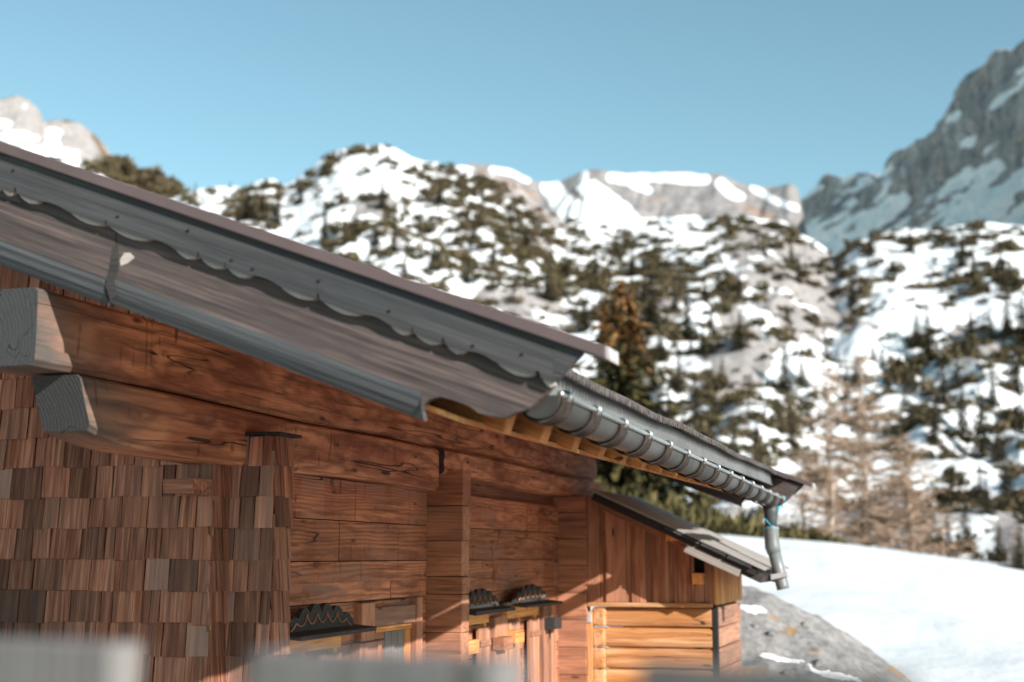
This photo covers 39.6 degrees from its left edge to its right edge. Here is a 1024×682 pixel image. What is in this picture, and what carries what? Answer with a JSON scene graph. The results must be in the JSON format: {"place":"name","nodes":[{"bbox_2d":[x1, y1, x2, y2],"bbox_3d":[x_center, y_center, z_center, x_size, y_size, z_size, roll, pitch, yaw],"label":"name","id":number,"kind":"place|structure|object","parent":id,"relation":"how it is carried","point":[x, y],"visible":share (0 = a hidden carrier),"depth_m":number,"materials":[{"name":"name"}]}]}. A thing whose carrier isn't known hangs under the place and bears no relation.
{"place":"outdoors","nodes":[
{"label":"outdoors","id":0,"kind":"place"},
{"bbox_2d":[0,95,177,198],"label":"rocky shoulder","id":1,"kind":"object","parent":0,"point":[23,125],"visible":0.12,"depth_m":373.72},
{"bbox_2d":[48,153,191,197],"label":"shoulder scrub","id":2,"kind":"object","parent":1,"relation":"on","point":[110,167],"visible":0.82,"depth_m":378.16,"materials":[{"name":"green plant"}]},
{"bbox_2d":[120,157,133,183],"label":"spruce tree","id":3,"kind":"object","parent":1,"relation":"on","point":[125,167],"visible":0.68,"depth_m":377.33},
{"bbox_2d":[146,172,156,191],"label":"spruce tree","id":4,"kind":"object","parent":1,"relation":"on","point":[153,178],"visible":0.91,"depth_m":377.07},
{"bbox_2d":[0,0,1023,199],"label":"sky","id":5,"kind":"structure","parent":0,"point":[212,93],"materials":[{"name":"blue"}]},
{"bbox_2d":[173,144,1023,565],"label":"hillside","id":6,"kind":"structure","parent":0,"point":[897,314],"depth_m":197.63,"materials":[{"name":"snow"}]},
{"bbox_2d":[234,202,240,221],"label":"spruce tree","id":7,"kind":"object","parent":6,"relation":"on","point":[238,214],"visible":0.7,"depth_m":231.40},
{"bbox_2d":[239,184,256,220],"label":"spruce tree","id":8,"kind":"object","parent":6,"relation":"on","point":[247,212],"visible":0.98,"depth_m":233.98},
{"bbox_2d":[253,190,270,219],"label":"spruce tree","id":9,"kind":"object","parent":6,"relation":"on","point":[262,205],"visible":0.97,"depth_m":233.85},
{"bbox_2d":[269,191,285,226],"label":"spruce tree","id":10,"kind":"object","parent":6,"relation":"on","point":[276,216],"visible":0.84,"depth_m":232.69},
{"bbox_2d":[296,182,304,204],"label":"spruce tree","id":11,"kind":"object","parent":6,"relation":"on","point":[300,199],"visible":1,"depth_m":245.78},
{"bbox_2d":[317,211,329,244],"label":"spruce tree","id":12,"kind":"object","parent":6,"relation":"on","point":[324,234],"visible":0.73,"depth_m":216.57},
{"bbox_2d":[338,186,344,204],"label":"spruce tree","id":13,"kind":"object","parent":6,"relation":"on","point":[341,201],"visible":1,"depth_m":231.84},
{"bbox_2d":[370,224,382,246],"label":"spruce tree","id":14,"kind":"object","parent":6,"relation":"on","point":[376,241],"visible":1,"depth_m":201.28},
{"bbox_2d":[374,179,388,209],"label":"spruce tree","id":15,"kind":"object","parent":6,"relation":"on","point":[381,203],"visible":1,"depth_m":227.21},
{"bbox_2d":[387,219,401,252],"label":"spruce tree","id":16,"kind":"object","parent":6,"relation":"on","point":[394,244],"visible":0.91,"depth_m":197.68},
{"bbox_2d":[399,253,408,275],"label":"spruce tree","id":17,"kind":"object","parent":6,"relation":"on","point":[403,270],"visible":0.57,"depth_m":183.92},
{"bbox_2d":[425,239,438,270],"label":"spruce tree","id":18,"kind":"object","parent":6,"relation":"on","point":[432,261],"visible":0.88,"depth_m":194.78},
{"bbox_2d":[431,182,447,204],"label":"spruce tree","id":19,"kind":"object","parent":6,"relation":"on","point":[439,200],"visible":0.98,"depth_m":238.90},
{"bbox_2d":[462,260,470,282],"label":"spruce tree","id":20,"kind":"object","parent":6,"relation":"on","point":[466,279],"visible":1,"depth_m":192.35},
{"bbox_2d":[467,219,479,243],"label":"spruce tree","id":21,"kind":"object","parent":6,"relation":"on","point":[473,235],"visible":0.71,"depth_m":219.38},
{"bbox_2d":[489,241,497,264],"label":"spruce tree","id":22,"kind":"object","parent":6,"relation":"on","point":[494,258],"visible":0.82,"depth_m":209.61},
{"bbox_2d":[506,204,514,225],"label":"spruce tree","id":23,"kind":"object","parent":6,"relation":"on","point":[510,218],"visible":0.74,"depth_m":240.53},
{"bbox_2d":[523,220,534,251],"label":"spruce tree","id":24,"kind":"object","parent":6,"relation":"on","point":[527,237],"visible":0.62,"depth_m":227.44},
{"bbox_2d":[539,271,552,300],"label":"spruce tree","id":25,"kind":"object","parent":6,"relation":"on","point":[546,290],"visible":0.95,"depth_m":197.91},
{"bbox_2d":[558,249,572,279],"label":"spruce tree","id":26,"kind":"object","parent":6,"relation":"on","point":[566,271],"visible":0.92,"depth_m":214.85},
{"bbox_2d":[574,298,593,332],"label":"spruce tree","id":27,"kind":"object","parent":6,"relation":"on","point":[583,322],"visible":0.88,"depth_m":173.62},
{"bbox_2d":[594,253,599,273],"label":"spruce tree","id":28,"kind":"object","parent":6,"relation":"on","point":[597,265],"visible":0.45,"depth_m":221.67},
{"bbox_2d":[597,284,603,305],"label":"spruce tree","id":29,"kind":"object","parent":6,"relation":"on","point":[601,293],"visible":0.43,"depth_m":188.62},
{"bbox_2d":[179,143,1023,559],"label":"dwarf pine scrub","id":30,"kind":"object","parent":6,"relation":"on","point":[663,285],"visible":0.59,"depth_m":204.92,"materials":[{"name":"plant"}]},
{"bbox_2d":[622,249,640,277],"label":"spruce tree","id":31,"kind":"object","parent":6,"relation":"on","point":[633,272],"visible":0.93,"depth_m":231.70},
{"bbox_2d":[637,275,648,304],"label":"spruce tree","id":32,"kind":"object","parent":6,"relation":"on","point":[643,288],"visible":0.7,"depth_m":193.31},
{"bbox_2d":[576,278,716,514],"bbox_3d":[4.292,4.490,55.697,11.206,14.208,11.544,-3,-9,17],"label":"rusty spruce","id":33,"kind":"object","parent":6,"relation":"on","point":[637,389],"visible":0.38,"depth_m":55.77,"materials":[{"name":"green plant"}]},
{"bbox_2d":[637,275,665,334],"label":"spruce tree","id":34,"kind":"object","parent":6,"relation":"on","point":[650,318],"visible":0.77,"depth_m":160.98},
{"bbox_2d":[646,354,658,390],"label":"spruce tree","id":35,"kind":"object","parent":6,"relation":"on","point":[652,362],"visible":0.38,"depth_m":135.02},
{"bbox_2d":[648,323,670,362],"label":"spruce tree","id":36,"kind":"object","parent":6,"relation":"on","point":[661,357],"visible":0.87,"depth_m":153.10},
{"bbox_2d":[667,285,683,313],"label":"spruce tree","id":37,"kind":"object","parent":6,"relation":"on","point":[673,306],"visible":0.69,"depth_m":190.44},
{"bbox_2d":[673,349,686,393],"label":"spruce tree","id":38,"kind":"object","parent":6,"relation":"on","point":[679,387],"visible":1,"depth_m":132.71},
{"bbox_2d":[677,286,699,341],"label":"spruce tree","id":39,"kind":"object","parent":6,"relation":"on","point":[686,321],"visible":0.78,"depth_m":163.14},
{"bbox_2d":[685,378,705,427],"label":"spruce tree","id":40,"kind":"object","parent":6,"relation":"on","point":[695,414],"visible":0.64,"depth_m":111.63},
{"bbox_2d":[696,327,710,356],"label":"spruce tree","id":41,"kind":"object","parent":6,"relation":"on","point":[703,352],"visible":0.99,"depth_m":152.40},
{"bbox_2d":[699,276,710,303],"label":"spruce tree","id":42,"kind":"object","parent":6,"relation":"on","point":[705,296],"visible":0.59,"depth_m":197.61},
{"bbox_2d":[706,307,718,336],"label":"spruce tree","id":43,"kind":"object","parent":6,"relation":"on","point":[711,323],"visible":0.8,"depth_m":172.07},
{"bbox_2d":[718,357,727,379],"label":"spruce tree","id":44,"kind":"object","parent":6,"relation":"on","point":[721,367],"visible":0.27,"depth_m":141.25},
{"bbox_2d":[728,428,741,453],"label":"spruce tree","id":45,"kind":"object","parent":6,"relation":"on","point":[734,440],"visible":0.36,"depth_m":87.66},
{"bbox_2d":[733,275,742,301],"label":"spruce tree","id":46,"kind":"object","parent":6,"relation":"on","point":[736,287],"visible":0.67,"depth_m":203.83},
{"bbox_2d":[729,310,751,350],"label":"spruce tree","id":47,"kind":"object","parent":6,"relation":"on","point":[739,343],"visible":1,"depth_m":150.36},
{"bbox_2d":[735,270,745,296],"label":"spruce tree","id":48,"kind":"object","parent":6,"relation":"on","point":[740,286],"visible":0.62,"depth_m":205.88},
{"bbox_2d":[752,416,763,443],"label":"spruce tree","id":49,"kind":"object","parent":6,"relation":"on","point":[755,431],"visible":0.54,"depth_m":95.38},
{"bbox_2d":[761,242,769,257],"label":"spruce tree","id":50,"kind":"object","parent":6,"relation":"on","point":[764,254],"visible":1,"depth_m":235.65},
{"bbox_2d":[772,397,786,434],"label":"spruce tree","id":51,"kind":"object","parent":6,"relation":"on","point":[779,420],"visible":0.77,"depth_m":104.64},
{"bbox_2d":[771,346,801,394],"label":"spruce tree","id":52,"kind":"object","parent":6,"relation":"on","point":[786,380],"visible":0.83,"depth_m":144.11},
{"bbox_2d":[782,303,794,325],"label":"spruce tree","id":53,"kind":"object","parent":6,"relation":"on","point":[787,315],"visible":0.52,"depth_m":195.38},
{"bbox_2d":[787,239,796,263],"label":"spruce tree","id":54,"kind":"object","parent":6,"relation":"on","point":[791,257],"visible":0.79,"depth_m":238.50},
{"bbox_2d":[785,412,800,447],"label":"spruce tree","id":55,"kind":"object","parent":6,"relation":"on","point":[790,437],"visible":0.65,"depth_m":107.43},
{"bbox_2d":[794,252,806,283],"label":"spruce tree","id":56,"kind":"object","parent":6,"relation":"on","point":[798,275],"visible":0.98,"depth_m":223.54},
{"bbox_2d":[794,355,811,387],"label":"spruce tree","id":57,"kind":"object","parent":6,"relation":"on","point":[802,377],"visible":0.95,"depth_m":145.09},
{"bbox_2d":[803,399,815,428],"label":"spruce tree","id":58,"kind":"object","parent":6,"relation":"on","point":[806,411],"visible":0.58,"depth_m":123.82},
{"bbox_2d":[820,328,834,362],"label":"spruce tree","id":59,"kind":"object","parent":6,"relation":"on","point":[825,344],"visible":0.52,"depth_m":160.64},
{"bbox_2d":[840,368,852,401],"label":"spruce tree","id":60,"kind":"object","parent":6,"relation":"on","point":[846,396],"visible":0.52,"depth_m":144.74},
{"bbox_2d":[847,279,858,306],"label":"spruce tree","id":61,"kind":"object","parent":6,"relation":"on","point":[852,295],"visible":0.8,"depth_m":217.40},
{"bbox_2d":[850,356,860,378],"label":"spruce tree","id":62,"kind":"object","parent":6,"relation":"on","point":[855,375],"visible":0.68,"depth_m":149.00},
{"bbox_2d":[863,234,876,256],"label":"spruce tree","id":63,"kind":"object","parent":6,"relation":"on","point":[870,251],"visible":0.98,"depth_m":240.41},
{"bbox_2d":[806,353,937,551],"bbox_3d":[13.725,5.902,55.435,5.530,10.931,6.163,-3,-9,17],"label":"bare larch","id":64,"kind":"object","parent":6,"relation":"on","point":[863,414],"visible":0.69,"depth_m":55.11,"materials":[{"name":"brown plant"}]},
{"bbox_2d":[868,340,878,362],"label":"spruce tree","id":65,"kind":"object","parent":6,"relation":"on","point":[873,356],"visible":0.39,"depth_m":167.94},
{"bbox_2d":[879,349,887,367],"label":"spruce tree","id":66,"kind":"object","parent":6,"relation":"on","point":[882,358],"visible":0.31,"depth_m":167.43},
{"bbox_2d":[880,361,893,393],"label":"spruce tree","id":67,"kind":"object","parent":6,"relation":"on","point":[886,381],"visible":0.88,"depth_m":144.65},
{"bbox_2d":[893,424,900,451],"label":"spruce tree","id":68,"kind":"object","parent":6,"relation":"on","point":[896,434],"visible":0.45,"depth_m":118.52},
{"bbox_2d":[895,385,911,413],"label":"spruce tree","id":69,"kind":"object","parent":6,"relation":"on","point":[907,410],"visible":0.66,"depth_m":131.84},
{"bbox_2d":[902,227,915,252],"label":"spruce tree","id":70,"kind":"object","parent":6,"relation":"on","point":[909,249],"visible":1,"depth_m":237.78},
{"bbox_2d":[905,313,924,346],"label":"spruce tree","id":71,"kind":"object","parent":6,"relation":"on","point":[917,334],"visible":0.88,"depth_m":175.09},
{"bbox_2d":[918,379,923,396],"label":"spruce tree","id":72,"kind":"object","parent":6,"relation":"on","point":[921,392],"visible":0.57,"depth_m":137.59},
{"bbox_2d":[915,305,940,360],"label":"spruce tree","id":73,"kind":"object","parent":6,"relation":"on","point":[927,335],"visible":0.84,"depth_m":171.61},
{"bbox_2d":[921,486,937,522],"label":"spruce tree","id":74,"kind":"object","parent":6,"relation":"on","point":[926,506],"visible":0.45,"depth_m":64.37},
{"bbox_2d":[924,393,948,446],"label":"spruce tree","id":75,"kind":"object","parent":6,"relation":"on","point":[934,436],"visible":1,"depth_m":118.94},
{"bbox_2d":[935,349,952,404],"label":"spruce tree","id":76,"kind":"object","parent":6,"relation":"on","point":[942,387],"visible":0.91,"depth_m":134.35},
{"bbox_2d":[937,511,958,558],"bbox_3d":[17.094,7.833,55.932,1.365,2.304,1.103,-1,-9,8],"label":"spruce tree","id":77,"kind":"object","parent":6,"relation":"on","point":[950,541],"visible":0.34,"depth_m":55.91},
{"bbox_2d":[941,351,969,391],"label":"spruce tree","id":78,"kind":"object","parent":6,"relation":"on","point":[955,382],"visible":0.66,"depth_m":140.15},
{"bbox_2d":[953,233,970,266],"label":"spruce tree","id":79,"kind":"object","parent":6,"relation":"on","point":[963,259],"visible":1,"depth_m":226.15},
{"bbox_2d":[953,381,972,442],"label":"spruce tree","id":80,"kind":"object","parent":6,"relation":"on","point":[961,418],"visible":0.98,"depth_m":121.74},
{"bbox_2d":[953,500,982,553],"bbox_3d":[19.031,7.965,59.714,1.983,2.617,1.492,13,-15,-41],"label":"spruce tree","id":81,"kind":"object","parent":6,"relation":"on","point":[966,529],"visible":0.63,"depth_m":59.57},
{"bbox_2d":[963,309,977,339],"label":"spruce tree","id":82,"kind":"object","parent":6,"relation":"on","point":[971,327],"visible":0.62,"depth_m":172.67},
{"bbox_2d":[969,248,977,277],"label":"spruce tree","id":83,"kind":"object","parent":6,"relation":"on","point":[973,261],"visible":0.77,"depth_m":221.98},
{"bbox_2d":[964,388,995,459],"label":"spruce tree","id":84,"kind":"object","parent":6,"relation":"on","point":[981,452],"visible":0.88,"depth_m":118.33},
{"bbox_2d":[968,463,994,505],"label":"spruce tree","id":85,"kind":"object","parent":6,"relation":"on","point":[979,498],"visible":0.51,"depth_m":96.16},
{"bbox_2d":[975,480,998,515],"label":"spruce tree","id":86,"kind":"object","parent":6,"relation":"on","point":[986,505],"visible":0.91,"depth_m":64.61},
{"bbox_2d":[985,307,999,339],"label":"spruce tree","id":87,"kind":"object","parent":6,"relation":"on","point":[991,335],"visible":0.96,"depth_m":170.35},
{"bbox_2d":[986,368,1001,407],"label":"spruce tree","id":88,"kind":"object","parent":6,"relation":"on","point":[993,401],"visible":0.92,"depth_m":131.59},
{"bbox_2d":[986,422,1008,462],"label":"spruce tree","id":89,"kind":"object","parent":6,"relation":"on","point":[997,455],"visible":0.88,"depth_m":115.32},
{"bbox_2d":[988,524,1010,567],"bbox_3d":[19.008,8.085,55.711,1.101,1.870,1.164,3,-9,-19],"label":"spruce tree","id":90,"kind":"object","parent":6,"relation":"on","point":[999,552],"visible":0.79,"depth_m":55.65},
{"bbox_2d":[992,246,1008,275],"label":"spruce tree","id":91,"kind":"object","parent":6,"relation":"on","point":[1000,262],"visible":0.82,"depth_m":212.50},
{"bbox_2d":[995,296,1014,334],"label":"spruce tree","id":92,"kind":"object","parent":6,"relation":"on","point":[1007,321],"visible":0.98,"depth_m":170.74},
{"bbox_2d":[994,443,1018,498],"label":"spruce tree","id":93,"kind":"object","parent":6,"relation":"on","point":[1004,487],"visible":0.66,"depth_m":99.41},
{"bbox_2d":[1004,261,1017,284],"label":"spruce tree","id":94,"kind":"object","parent":6,"relation":"on","point":[1010,277],"visible":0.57,"depth_m":208.45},
{"bbox_2d":[1001,297,1023,345],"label":"spruce tree","id":95,"kind":"object","parent":6,"relation":"on","point":[1019,338],"visible":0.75,"depth_m":168.17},
{"bbox_2d":[1005,518,1023,570],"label":"spruce tree","id":96,"kind":"object","parent":6,"relation":"on","point":[1017,564],"visible":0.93,"depth_m":54.06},
{"bbox_2d":[1006,352,1023,393],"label":"spruce tree","id":97,"kind":"object","parent":6,"relation":"on","point":[1017,379],"visible":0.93,"depth_m":138.37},
{"bbox_2d":[1012,391,1023,434],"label":"spruce tree","id":98,"kind":"object","parent":6,"relation":"on","point":[1020,419],"visible":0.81,"depth_m":122.05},
{"bbox_2d":[454,164,807,236],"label":"ridge","id":99,"kind":"structure","parent":0,"point":[619,198],"depth_m":962.43,"materials":[{"name":"snow"}]},
{"bbox_2d":[591,534,1023,681],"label":"snow slope","id":100,"kind":"structure","parent":0,"point":[927,618],"depth_m":30.17,"materials":[{"name":"snow"}]},
{"bbox_2d":[595,479,847,543],"bbox_3d":[6.823,6.640,51.327,11.068,3.462,10.509,-1,-9,10],"label":"thicket","id":101,"kind":"object","parent":100,"relation":"on","point":[718,522],"visible":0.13,"depth_m":48.30,"materials":[{"name":"green plant"}]},
{"bbox_2d":[760,453,847,537],"bbox_3d":[10.486,7.437,51.597,4.112,6.745,4.613,5,-10,-32],"label":"bare larch","id":102,"kind":"object","parent":100,"relation":"on","point":[802,501],"visible":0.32,"depth_m":51.47,"materials":[{"name":"brown plant"}]},
{"bbox_2d":[736,585,900,673],"bbox_3d":[3.481,4.723,17.233,4.729,3.928,5.439,-3,-9,17],"label":"rocky mound","id":103,"kind":"object","parent":100,"relation":"on","point":[792,642],"visible":0.41,"depth_m":17.38,"materials":[{"name":"rock"},{"name":"snow"},{"name":"lichen"}]},
{"bbox_2d":[765,631,774,636],"bbox_3d":[3.111,3.528,17.109,0.101,0.085,0.131,6,-10,-35],"label":"stone","id":104,"kind":"object","parent":103,"relation":"on","point":[770,633],"visible":1,"depth_m":17.07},
{"bbox_2d":[801,621,809,628],"bbox_3d":[3.653,3.554,17.768,0.133,0.112,0.152,-4,-9,23],"label":"stone","id":105,"kind":"object","parent":103,"relation":"on","point":[805,624],"visible":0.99,"depth_m":17.71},
{"bbox_2d":[812,659,825,667],"bbox_3d":[3.587,3.778,16.635,0.154,0.118,0.153,0,-9,-1],"label":"stone","id":106,"kind":"object","parent":103,"relation":"on","point":[818,663],"visible":0.99,"depth_m":16.57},
{"bbox_2d":[800,40,1023,254],"bbox_3d":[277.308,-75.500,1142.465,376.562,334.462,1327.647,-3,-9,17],"label":"mountain","id":107,"kind":"structure","parent":0,"point":[962,163],"depth_m":1156.23,"materials":[{"name":"stone"}]},
{"bbox_3d":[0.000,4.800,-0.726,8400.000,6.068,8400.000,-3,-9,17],"label":"snow ground","id":108,"kind":"structure","parent":0,"visible":0},
{"bbox_2d":[777,363,903,547],"bbox_3d":[11.812,5.815,52.210,5.318,10.139,4.961,-3,-9,17],"label":"bare larch","id":109,"kind":"object","parent":108,"relation":"on","point":[828,477],"visible":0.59,"depth_m":52.46,"materials":[{"name":"brown plant"}]},
{"bbox_2d":[853,439,984,560],"bbox_3d":[14.951,7.284,52.444,5.186,7.301,5.428,0,-9,-1],"label":"bare larch","id":110,"kind":"object","parent":108,"relation":"on","point":[910,511],"visible":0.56,"depth_m":52.46,"materials":[{"name":"brown plant"}]},
{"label":"gravel yard","id":111,"kind":"structure","parent":0,"visible":0},
{"bbox_2d":[0,141,814,681],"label":"log hut","id":112,"kind":"object","parent":111,"relation":"on","point":[226,445],"visible":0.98,"depth_m":7.07,"materials":[{"name":"wood"}]},
{"bbox_2d":[289,603,376,649],"bbox_3d":[-1.073,1.915,7.870,0.273,0.916,1.024,-3,-9,17],"label":"window","id":113,"kind":"structure","parent":112,"relation":"in","point":[322,626],"depth_m":7.89,"materials":[{"name":"black"}]},
{"bbox_2d":[346,597,422,652],"bbox_3d":[-0.796,2.408,8.997,0.100,1.528,1.090,-3,-9,17],"label":"window","id":114,"kind":"structure","parent":112,"relation":"in","point":[395,617],"depth_m":9.15,"materials":[{"name":"brown wood"}]},
{"bbox_2d":[468,588,515,654],"bbox_3d":[-0.241,2.298,10.532,0.272,0.916,0.953,-3,-9,17],"label":"window","id":115,"kind":"structure","parent":112,"relation":"in","point":[482,603],"depth_m":10.68,"materials":[{"name":"black"}]},
{"bbox_2d":[498,584,562,681],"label":"window","id":116,"kind":"structure","parent":112,"relation":"in","point":[528,599],"depth_m":11.89,"materials":[{"name":"brown wood"}]},
{"bbox_2d":[0,637,917,681],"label":"plank fence","id":117,"kind":"object","parent":111,"relation":"on","point":[40,660],"visible":1,"depth_m":1.35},
{"bbox_2d":[587,489,789,681],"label":"wooden shed","id":118,"kind":"structure","parent":111,"relation":"on","point":[662,584],"depth_m":12.88,"materials":[{"name":"brown wood"}]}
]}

